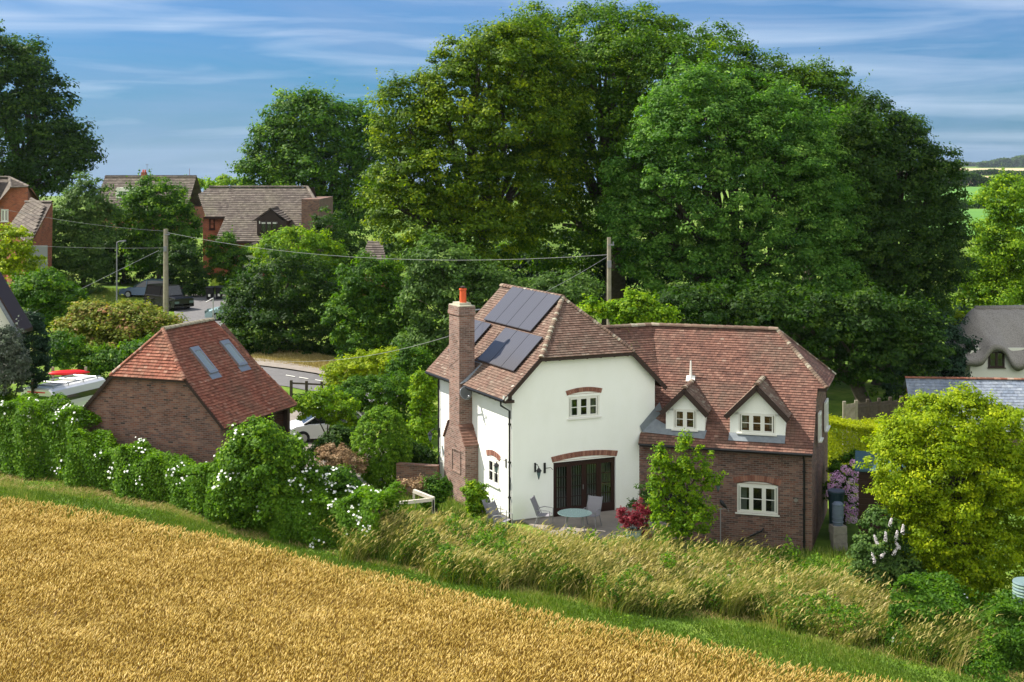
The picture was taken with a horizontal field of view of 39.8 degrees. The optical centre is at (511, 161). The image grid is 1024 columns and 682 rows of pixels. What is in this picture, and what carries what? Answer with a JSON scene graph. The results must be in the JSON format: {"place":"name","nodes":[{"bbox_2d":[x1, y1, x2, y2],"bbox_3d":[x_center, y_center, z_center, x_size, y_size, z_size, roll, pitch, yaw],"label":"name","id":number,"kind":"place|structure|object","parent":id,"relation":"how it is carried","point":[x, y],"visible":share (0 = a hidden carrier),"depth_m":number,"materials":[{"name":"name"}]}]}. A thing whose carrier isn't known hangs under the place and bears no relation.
{"place":"outdoors","nodes":[
{"label":"outdoors","id":0,"kind":"place"},
{"bbox_2d":[90,287,143,305],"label":"lawn","id":1,"kind":"structure","parent":0,"point":[109,295],"depth_m":118.67,"materials":[{"name":"green plant"}]},
{"bbox_2d":[174,296,239,330],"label":"driveway","id":2,"kind":"structure","parent":0,"point":[196,311],"depth_m":111.15,"materials":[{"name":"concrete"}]},
{"bbox_2d":[143,283,193,310],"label":"off road vehicle","id":3,"kind":"object","parent":2,"relation":"on","point":[153,294],"visible":0.63,"depth_m":111.49,"materials":[{"name":"black paint"}]},
{"bbox_2d":[253,358,325,373],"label":"pavement","id":4,"kind":"structure","parent":0,"point":[289,365],"depth_m":85.77,"materials":[{"name":"beige concrete"}]},
{"bbox_2d":[260,365,398,403],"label":"road","id":5,"kind":"structure","parent":0,"point":[279,376],"depth_m":82.43,"materials":[{"name":"grey asphalt"}]},
{"bbox_2d":[0,502,878,681],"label":"field","id":6,"kind":"structure","parent":0,"point":[241,635],"depth_m":38.53,"materials":[{"name":"yellow plant"}]},
{"bbox_2d":[0,495,902,681],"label":"wheat","id":7,"kind":"object","parent":6,"relation":"on","point":[365,612],"visible":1,"depth_m":38.04,"materials":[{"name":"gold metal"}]},
{"bbox_2d":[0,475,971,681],"bbox_3d":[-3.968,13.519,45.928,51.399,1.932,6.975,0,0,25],"label":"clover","id":8,"kind":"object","parent":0,"point":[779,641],"visible":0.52,"depth_m":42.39,"materials":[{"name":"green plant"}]},
{"bbox_2d":[0,167,1023,681],"bbox_3d":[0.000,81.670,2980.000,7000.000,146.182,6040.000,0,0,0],"label":"ground","id":9,"kind":"structure","parent":0,"point":[838,393],"depth_m":68.10,"materials":[{"name":"green plant"}]},
{"bbox_2d":[0,315,32,429],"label":"lilac bush","id":10,"kind":"object","parent":9,"relation":"on","point":[12,370],"visible":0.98,"depth_m":59.65,"materials":[{"name":"green plant"}]},
{"bbox_2d":[0,272,32,383],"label":"cottage gable","id":11,"kind":"structure","parent":9,"relation":"on","point":[11,309],"depth_m":62.29,"materials":[{"name":"beige paint"}]},
{"bbox_2d":[0,222,51,293],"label":"shrub","id":12,"kind":"object","parent":9,"relation":"on","point":[25,251],"visible":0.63,"depth_m":95.16,"materials":[{"name":"green plant"}]},
{"bbox_2d":[0,176,53,290],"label":"brick house","id":13,"kind":"structure","parent":9,"relation":"on","point":[17,196],"depth_m":115.51,"materials":[{"name":"tile"}]},
{"bbox_2d":[15,308,61,424],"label":"conifer column","id":14,"kind":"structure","parent":9,"relation":"on","point":[40,349],"depth_m":65.71,"materials":[{"name":"green plant"}]},
{"bbox_2d":[7,267,91,377],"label":"fruit tree","id":15,"kind":"object","parent":9,"relation":"on","point":[30,291],"visible":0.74,"depth_m":81.03,"materials":[{"name":"green plant"}]},
{"bbox_2d":[0,391,101,481],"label":"ivy hedge","id":16,"kind":"object","parent":9,"relation":"on","point":[63,419],"visible":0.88,"depth_m":56.68,"materials":[{"name":"green plant"}]},
{"bbox_2d":[0,19,108,200],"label":"tree","id":17,"kind":"object","parent":9,"relation":"on","point":[60,141],"visible":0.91,"depth_m":147.82,"materials":[{"name":"green plant"}]},
{"bbox_2d":[21,374,105,426],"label":"boat","id":18,"kind":"object","parent":9,"relation":"on","point":[80,390],"visible":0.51,"depth_m":67.45,"materials":[{"name":"white paint"}]},
{"bbox_2d":[48,370,89,377],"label":"kayak","id":19,"kind":"object","parent":18,"relation":"on","point":[66,372],"visible":0.85,"depth_m":72.05,"materials":[{"name":"red plastic"}]},
{"bbox_2d":[39,170,128,292],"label":"garden tree","id":20,"kind":"object","parent":9,"relation":"on","point":[88,261],"visible":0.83,"depth_m":119.70,"materials":[{"name":"green plant"}]},
{"bbox_2d":[43,328,154,379],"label":"shrub","id":21,"kind":"object","parent":9,"relation":"on","point":[69,355],"visible":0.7,"depth_m":74.33,"materials":[{"name":"green plant"}]},
{"bbox_2d":[46,294,190,352],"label":"spindle bush","id":22,"kind":"object","parent":9,"relation":"on","point":[121,321],"visible":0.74,"depth_m":77.89,"materials":[{"name":"green plant"}]},
{"bbox_2d":[87,224,162,283],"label":"garden tree","id":23,"kind":"object","parent":9,"relation":"on","point":[123,277],"visible":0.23,"depth_m":128.02,"materials":[{"name":"green plant"}]},
{"bbox_2d":[62,427,222,517],"bbox_3d":[-13.692,11.725,53.467,8.208,2.673,1.856,0,0,34],"label":"bindweed hedge","id":24,"kind":"object","parent":9,"relation":"on","point":[184,484],"visible":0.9,"depth_m":53.36,"materials":[{"name":"green plant"}]},
{"bbox_2d":[96,169,204,229],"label":"house","id":25,"kind":"structure","parent":9,"relation":"on","point":[191,182],"depth_m":190.56,"materials":[{"name":"red brick"}]},
{"bbox_2d":[119,278,182,297],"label":"parked car","id":26,"kind":"object","parent":9,"relation":"on","point":[138,289],"visible":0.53,"depth_m":118.31,"materials":[{"name":"blue paint"}]},
{"bbox_2d":[105,168,205,277],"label":"garden tree","id":27,"kind":"object","parent":9,"relation":"on","point":[144,242],"visible":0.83,"depth_m":123.46,"materials":[{"name":"green plant"}]},
{"bbox_2d":[163,229,169,314],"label":"telegraph pole","id":28,"kind":"object","parent":9,"relation":"on","point":[165,280],"visible":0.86,"depth_m":94.86,"materials":[{"name":"brown wood"}]},
{"bbox_2d":[153,236,214,296],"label":"shrub","id":29,"kind":"object","parent":9,"relation":"on","point":[195,271],"visible":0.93,"depth_m":118.21,"materials":[{"name":"green plant"}]},
{"bbox_2d":[81,298,296,484],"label":"brick garage","id":30,"kind":"structure","parent":9,"relation":"on","point":[191,389],"depth_m":56.20,"materials":[{"name":"brown brick"}]},
{"bbox_2d":[203,173,256,190],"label":"distant tree","id":31,"kind":"object","parent":9,"relation":"on","point":[224,180],"visible":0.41,"depth_m":213.02,"materials":[{"name":"green plant"}]},
{"bbox_2d":[199,225,262,286],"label":"shrub","id":32,"kind":"object","parent":9,"relation":"on","point":[229,258],"visible":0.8,"depth_m":123.12,"materials":[{"name":"green plant"}]},
{"bbox_2d":[206,412,324,529],"bbox_3d":[-8.686,11.124,50.366,4.263,4.425,3.084,0,0,0],"label":"flowering bush","id":33,"kind":"object","parent":9,"relation":"on","point":[275,454],"visible":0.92,"depth_m":49.62,"materials":[{"name":"green plant"}]},
{"bbox_2d":[198,186,332,278],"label":"brick house","id":34,"kind":"structure","parent":9,"relation":"on","point":[266,209],"depth_m":133.24,"materials":[{"name":"tile"}]},
{"bbox_2d":[211,244,354,355],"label":"bush","id":35,"kind":"object","parent":9,"relation":"on","point":[266,310],"visible":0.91,"depth_m":90.48,"materials":[{"name":"green plant"}]},
{"bbox_2d":[247,223,350,300],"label":"shrub","id":36,"kind":"object","parent":9,"relation":"on","point":[311,241],"visible":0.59,"depth_m":115.04,"materials":[{"name":"green plant"}]},
{"bbox_2d":[202,453,407,560],"bbox_3d":[-7.337,11.892,49.548,7.474,2.945,2.296,0,0,29],"label":"bramble hedge","id":37,"kind":"object","parent":9,"relation":"on","point":[292,523],"visible":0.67,"depth_m":48.64,"materials":[{"name":"green plant"}]},
{"bbox_2d":[251,348,363,376],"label":"road verge","id":38,"kind":"structure","parent":9,"relation":"on","point":[317,360],"depth_m":88.56,"materials":[{"name":"green plant"}]},
{"bbox_2d":[224,77,399,255],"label":"lime tree","id":39,"kind":"object","parent":9,"relation":"on","point":[294,160],"visible":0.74,"depth_m":149.58,"materials":[{"name":"green plant"}]},
{"bbox_2d":[290,385,363,440],"bbox_3d":[-8.210,11.647,63.069,3.715,3.390,2.419,0,0,0],"label":"arching shrub","id":40,"kind":"object","parent":9,"relation":"on","point":[326,402],"visible":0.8,"depth_m":62.52,"materials":[{"name":"green plant"}]},
{"bbox_2d":[290,410,369,450],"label":"drive turning","id":41,"kind":"structure","parent":9,"relation":"on","point":[294,415],"depth_m":71.13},
{"bbox_2d":[290,410,367,442],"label":"parked car","id":42,"kind":"object","parent":41,"relation":"on","point":[308,428],"visible":0.23,"depth_m":65.53,"materials":[{"name":"white paint"}]},
{"bbox_2d":[305,422,355,461],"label":"dark shrub","id":43,"kind":"object","parent":9,"relation":"on","point":[339,433],"visible":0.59,"depth_m":59.12,"materials":[{"name":"green plant"}]},
{"bbox_2d":[309,463,365,512],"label":"shrub","id":44,"kind":"object","parent":9,"relation":"on","point":[338,480],"visible":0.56,"depth_m":50.09,"materials":[{"name":"green plant"}]},
{"bbox_2d":[315,442,370,474],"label":"dry shrub","id":45,"kind":"object","parent":9,"relation":"on","point":[339,456],"visible":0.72,"depth_m":56.19,"materials":[{"name":"orange plant"}]},
{"bbox_2d":[307,206,408,279],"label":"dark shrub","id":46,"kind":"object","parent":9,"relation":"on","point":[324,221],"visible":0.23,"depth_m":124.43,"materials":[{"name":"green plant"}]},
{"bbox_2d":[319,346,412,412],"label":"shrub","id":47,"kind":"object","parent":9,"relation":"on","point":[366,365],"visible":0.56,"depth_m":73.28,"materials":[{"name":"green plant"}]},
{"bbox_2d":[327,365,418,432],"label":"shrub","id":48,"kind":"object","parent":9,"relation":"on","point":[374,386],"visible":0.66,"depth_m":67.28,"materials":[{"name":"green plant"}]},
{"bbox_2d":[360,241,386,285],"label":"tiled outbuilding","id":49,"kind":"structure","parent":9,"relation":"on","point":[377,248],"depth_m":105.97,"materials":[{"name":"tile"}]},
{"bbox_2d":[316,249,439,365],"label":"bush","id":50,"kind":"object","parent":9,"relation":"on","point":[368,301],"visible":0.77,"depth_m":84.84,"materials":[{"name":"green plant"}]},
{"bbox_2d":[349,404,413,488],"bbox_3d":[-5.295,11.650,57.214,2.630,3.605,2.538,0,0,0],"label":"clipped bush","id":51,"kind":"object","parent":9,"relation":"on","point":[386,421],"visible":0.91,"depth_m":56.62,"materials":[{"name":"green plant"}]},
{"bbox_2d":[384,340,437,418],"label":"shrub","id":52,"kind":"object","parent":9,"relation":"on","point":[406,361],"visible":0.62,"depth_m":70.46,"materials":[{"name":"green plant"}]},
{"bbox_2d":[396,475,426,508],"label":"dry shrub","id":53,"kind":"object","parent":9,"relation":"on","point":[414,484],"visible":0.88,"depth_m":53.33,"materials":[{"name":"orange plant"}]},
{"bbox_2d":[386,431,440,480],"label":"dark shrub","id":54,"kind":"object","parent":9,"relation":"on","point":[420,452],"visible":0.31,"depth_m":58.16,"materials":[{"name":"green plant"}]},
{"bbox_2d":[396,462,439,495],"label":"garden wall","id":55,"kind":"structure","parent":9,"relation":"on","point":[406,470],"depth_m":56.19,"materials":[{"name":"brick"}]},
{"bbox_2d":[400,365,437,458],"bbox_3d":[-4.210,11.237,63.029,2.510,4.433,1.856,0,0,0],"label":"shrub","id":56,"kind":"object","parent":9,"relation":"on","point":[423,396],"visible":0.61,"depth_m":62.66,"materials":[{"name":"green plant"}]},
{"bbox_2d":[419,472,453,512],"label":"shrub","id":57,"kind":"object","parent":9,"relation":"on","point":[440,490],"visible":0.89,"depth_m":52.95,"materials":[{"name":"green plant"}]},
{"bbox_2d":[349,9,604,300],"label":"beech tree","id":58,"kind":"object","parent":9,"relation":"on","point":[477,131],"visible":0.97,"depth_m":87.81,"materials":[{"name":"green plant"}]},
{"bbox_2d":[459,477,496,518],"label":"shrub","id":59,"kind":"object","parent":9,"relation":"on","point":[476,494],"visible":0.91,"depth_m":51.36,"materials":[{"name":"green plant"}]},
{"bbox_2d":[388,224,606,365],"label":"bush","id":60,"kind":"object","parent":9,"relation":"on","point":[438,286],"visible":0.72,"depth_m":80.98,"materials":[{"name":"green plant"}]},
{"bbox_2d":[487,500,512,528],"bbox_3d":[-0.424,12.755,50.644,0.759,1.062,0.571,0,0,25],"label":"garden chair","id":61,"kind":"object","parent":9,"relation":"on","point":[492,504],"visible":0.77,"depth_m":50.72,"materials":[{"name":"grey fabric"}]},
{"bbox_2d":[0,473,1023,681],"bbox_3d":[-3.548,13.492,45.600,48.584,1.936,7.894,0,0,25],"label":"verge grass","id":62,"kind":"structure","parent":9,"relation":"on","point":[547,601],"depth_m":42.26,"materials":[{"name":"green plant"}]},
{"bbox_2d":[607,237,613,324],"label":"telegraph pole","id":63,"kind":"object","parent":9,"relation":"on","point":[609,244],"visible":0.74,"depth_m":70.90,"materials":[{"name":"brown wood"}]},
{"bbox_2d":[479,0,773,330],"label":"beech tree","id":64,"kind":"object","parent":9,"relation":"on","point":[636,65],"visible":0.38,"depth_m":94.35,"materials":[{"name":"green plant"}]},
{"bbox_2d":[576,286,681,341],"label":"shrub","id":65,"kind":"object","parent":9,"relation":"on","point":[645,309],"visible":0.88,"depth_m":67.46,"materials":[{"name":"green plant"}]},
{"bbox_2d":[425,283,835,551],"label":"house","id":66,"kind":"structure","parent":9,"relation":"on","point":[551,399],"depth_m":53.76,"materials":[{"name":"paint"}]},
{"bbox_2d":[485,457,499,488],"bbox_3d":[-0.703,11.775,53.454,0.150,0.990,1.200,0,0,-25],"label":"window","id":67,"kind":"structure","parent":66,"relation":"in","point":[492,482],"depth_m":53.47,"materials":[{"name":"white paint"}]},
{"bbox_2d":[553,457,614,516],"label":"french doors","id":68,"kind":"structure","parent":66,"relation":"in","point":[573,481],"depth_m":53.55,"materials":[{"name":"black wood"}]},
{"bbox_2d":[567,395,601,419],"bbox_3d":[2.590,9.240,53.471,1.440,0.900,0.700,0,0,-25],"label":"window","id":69,"kind":"structure","parent":66,"relation":"in","point":[581,407],"depth_m":53.32,"materials":[{"name":"white paint"}]},
{"bbox_2d":[735,481,779,516],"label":"window","id":70,"kind":"structure","parent":66,"relation":"in","point":[762,496],"depth_m":53.03,"materials":[{"name":"white paint"}]},
{"bbox_2d":[626,527,641,544],"bbox_3d":[4.207,13.013,48.900,0.580,0.580,0.580,0,0,0],"label":"plant pot","id":71,"kind":"object","parent":9,"relation":"on","point":[634,533],"visible":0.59,"depth_m":48.71,"materials":[{"name":"grey"}]},
{"bbox_2d":[615,497,651,530],"bbox_3d":[4.197,12.522,48.894,1.313,1.861,1.179,0,0,0],"label":"acer","id":72,"kind":"object","parent":71,"relation":"in","point":[625,519],"visible":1,"depth_m":48.71,"materials":[{"name":"red plant"}]},
{"bbox_2d":[314,499,1023,673],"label":"long grass","id":73,"kind":"structure","parent":9,"relation":"on","point":[920,633],"depth_m":44.11,"materials":[{"name":"green plant"}]},
{"bbox_2d":[401,227,968,364],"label":"dark thicket","id":74,"kind":"object","parent":9,"relation":"on","point":[630,282],"visible":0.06,"depth_m":100.93,"materials":[{"name":"green plant"}]},
{"bbox_2d":[645,428,728,552],"bbox_3d":[6.146,11.809,49.742,2.996,4.919,2.043,0,0,0],"label":"climbing shrub","id":75,"kind":"object","parent":9,"relation":"on","point":[678,524],"visible":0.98,"depth_m":49.56,"materials":[{"name":"green plant"}]},
{"bbox_2d":[589,50,880,331],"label":"sycamore tree","id":76,"kind":"object","parent":9,"relation":"on","point":[723,248],"visible":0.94,"depth_m":84.26,"materials":[{"name":"green plant"}]},
{"bbox_2d":[697,47,896,358],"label":"sycamore tree","id":77,"kind":"object","parent":9,"relation":"on","point":[827,83],"visible":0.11,"depth_m":95.46,"materials":[{"name":"green plant"}]},
{"bbox_2d":[654,263,956,403],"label":"yew tree","id":78,"kind":"object","parent":9,"relation":"on","point":[828,318],"visible":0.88,"depth_m":76.85,"materials":[{"name":"green plant"}]},
{"bbox_2d":[828,488,844,523],"bbox_3d":[12.504,13.574,54.500,0.660,1.808,0.653,0,0,0],"label":"water butt","id":79,"kind":"object","parent":9,"relation":"on","point":[836,494],"visible":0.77,"depth_m":54.32,"materials":[{"name":"black plastic"}]},
{"bbox_2d":[829,501,847,550],"bbox_3d":[12.155,13.562,52.603,0.611,1.776,0.546,0,0,-6],"label":"water butt","id":80,"kind":"object","parent":9,"relation":"on","point":[838,531],"visible":1,"depth_m":52.40,"materials":[{"name":"grey plastic"}]},
{"bbox_2d":[822,448,858,524],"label":"hydrangea","id":81,"kind":"object","parent":9,"relation":"on","point":[836,469],"visible":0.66,"depth_m":55.98,"materials":[{"name":"purple plant"}]},
{"bbox_2d":[842,396,902,451],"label":"panel fence","id":82,"kind":"object","parent":9,"relation":"on","point":[859,411],"visible":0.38,"depth_m":68.63,"materials":[{"name":"brown wood"}]},
{"bbox_2d":[828,413,924,497],"bbox_3d":[15.637,13.033,62.120,4.537,3.798,2.377,0,0,-7],"label":"clipped hedge","id":83,"kind":"object","parent":9,"relation":"on","point":[854,427],"visible":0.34,"depth_m":61.20,"materials":[{"name":"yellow plant"}]},
{"bbox_2d":[855,451,910,541],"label":"garden shed","id":84,"kind":"structure","parent":9,"relation":"on","point":[865,500],"depth_m":52.65,"materials":[{"name":"black"}]},
{"bbox_2d":[783,86,984,385],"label":"ash tree","id":85,"kind":"object","parent":9,"relation":"on","point":[891,264],"visible":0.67,"depth_m":90.82,"materials":[{"name":"green plant"}]},
{"bbox_2d":[845,502,937,596],"bbox_3d":[12.134,12.764,45.197,3.102,3.660,1.790,0,0,0],"label":"buddleia","id":86,"kind":"object","parent":9,"relation":"on","point":[870,552],"visible":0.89,"depth_m":44.76,"materials":[{"name":"green plant"}]},
{"bbox_2d":[878,307,981,397],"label":"shrub","id":87,"kind":"object","parent":9,"relation":"on","point":[958,362],"visible":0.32,"depth_m":85.20,"materials":[{"name":"green plant"}]},
{"bbox_2d":[852,381,1023,607],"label":"golden bush","id":88,"kind":"object","parent":9,"relation":"on","point":[942,508],"visible":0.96,"depth_m":45.02,"materials":[{"name":"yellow plant"}]},
{"bbox_2d":[885,569,1023,674],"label":"bramble hedge","id":89,"kind":"object","parent":9,"relation":"on","point":[1008,641],"visible":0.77,"depth_m":41.06,"materials":[{"name":"green plant"}]},
{"bbox_2d":[1012,577,1023,604],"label":"planter","id":90,"kind":"object","parent":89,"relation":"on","point":[1018,586],"visible":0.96,"depth_m":41.33,"materials":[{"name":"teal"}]},
{"bbox_2d":[901,376,1023,448],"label":"slate outbuilding","id":91,"kind":"structure","parent":9,"relation":"on","point":[1009,390],"depth_m":75.27,"materials":[{"name":"grey stone"}]},
{"bbox_2d":[903,171,1023,186],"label":"hedgerow","id":92,"kind":"object","parent":9,"relation":"on","point":[976,179],"visible":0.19,"depth_m":901.99,"materials":[{"name":"green plant"}]},
{"bbox_2d":[904,169,1023,175],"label":"hedgerow","id":93,"kind":"object","parent":9,"relation":"on","point":[989,172],"visible":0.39,"depth_m":1601.39,"materials":[{"name":"green plant"}]},
{"bbox_2d":[945,305,1023,377],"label":"thatched cottage","id":94,"kind":"structure","parent":9,"relation":"on","point":[998,330],"depth_m":90.89,"materials":[{"name":"beige paint"}]},
{"bbox_2d":[988,352,1005,368],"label":"window","id":95,"kind":"structure","parent":94,"relation":"in","point":[996,360],"depth_m":90.52,"materials":[{"name":"brown wood"}]},
{"bbox_2d":[947,164,1023,313],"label":"tree","id":96,"kind":"object","parent":9,"relation":"on","point":[995,273],"visible":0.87,"depth_m":106.78,"materials":[{"name":"green plant"}]},
{"bbox_2d":[975,155,1023,167],"bbox_3d":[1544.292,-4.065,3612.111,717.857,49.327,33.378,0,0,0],"label":"hill wood","id":97,"kind":"object","parent":9,"relation":"on","point":[1015,161],"visible":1,"depth_m":3601.09,"materials":[{"name":"green plant"}]},
{"bbox_2d":[0,0,1023,195],"label":"sky","id":98,"kind":"structure","parent":0,"point":[170,87],"materials":[{"name":"blue"}]},
{"bbox_2d":[522,508,681,539],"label":"patio","id":99,"kind":"structure","parent":0,"point":[609,522],"depth_m":51.59,"materials":[{"name":"beige stone"}]},
{"bbox_2d":[530,496,553,527],"bbox_3d":[1.079,12.730,51.327,0.759,1.062,0.571,0,0,15],"label":"garden chair","id":100,"kind":"object","parent":99,"relation":"on","point":[536,506],"visible":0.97,"depth_m":51.32,"materials":[{"name":"grey fabric"}]},
{"bbox_2d":[558,508,591,532],"bbox_3d":[2.244,12.892,50.400,1.240,0.734,1.240,0,0,0],"label":"garden table","id":101,"kind":"object","parent":99,"relation":"on","point":[574,513],"visible":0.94,"depth_m":50.26,"materials":[{"name":"teal glass"}]},
{"bbox_2d":[581,495,602,527],"bbox_3d":[2.904,12.730,51.295,0.571,1.062,0.759,0,0,25],"label":"garden chair","id":102,"kind":"object","parent":99,"relation":"on","point":[594,504],"visible":0.9,"depth_m":51.48,"materials":[{"name":"grey fabric"}]},
{"bbox_2d":[626,480,669,528],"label":"potted plant","id":103,"kind":"object","parent":99,"relation":"on","point":[643,495],"visible":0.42,"depth_m":50.66,"materials":[{"name":"green plant"}]},
{"bbox_2d":[328,497,1011,681],"bbox_3d":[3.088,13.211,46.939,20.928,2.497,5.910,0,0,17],"label":"dry grass","id":104,"kind":"structure","parent":0,"point":[817,585],"depth_m":44.93,"materials":[{"name":"beige plant"}]},
{"bbox_2d":[368,484,1017,628],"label":"garden grass","id":105,"kind":"structure","parent":0,"point":[451,503],"depth_m":52.22,"materials":[{"name":"green plant"}]},
{"bbox_2d":[908,209,1023,235],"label":"green field","id":106,"kind":"structure","parent":0,"point":[976,213],"depth_m":421.09,"materials":[{"name":"green plant"}]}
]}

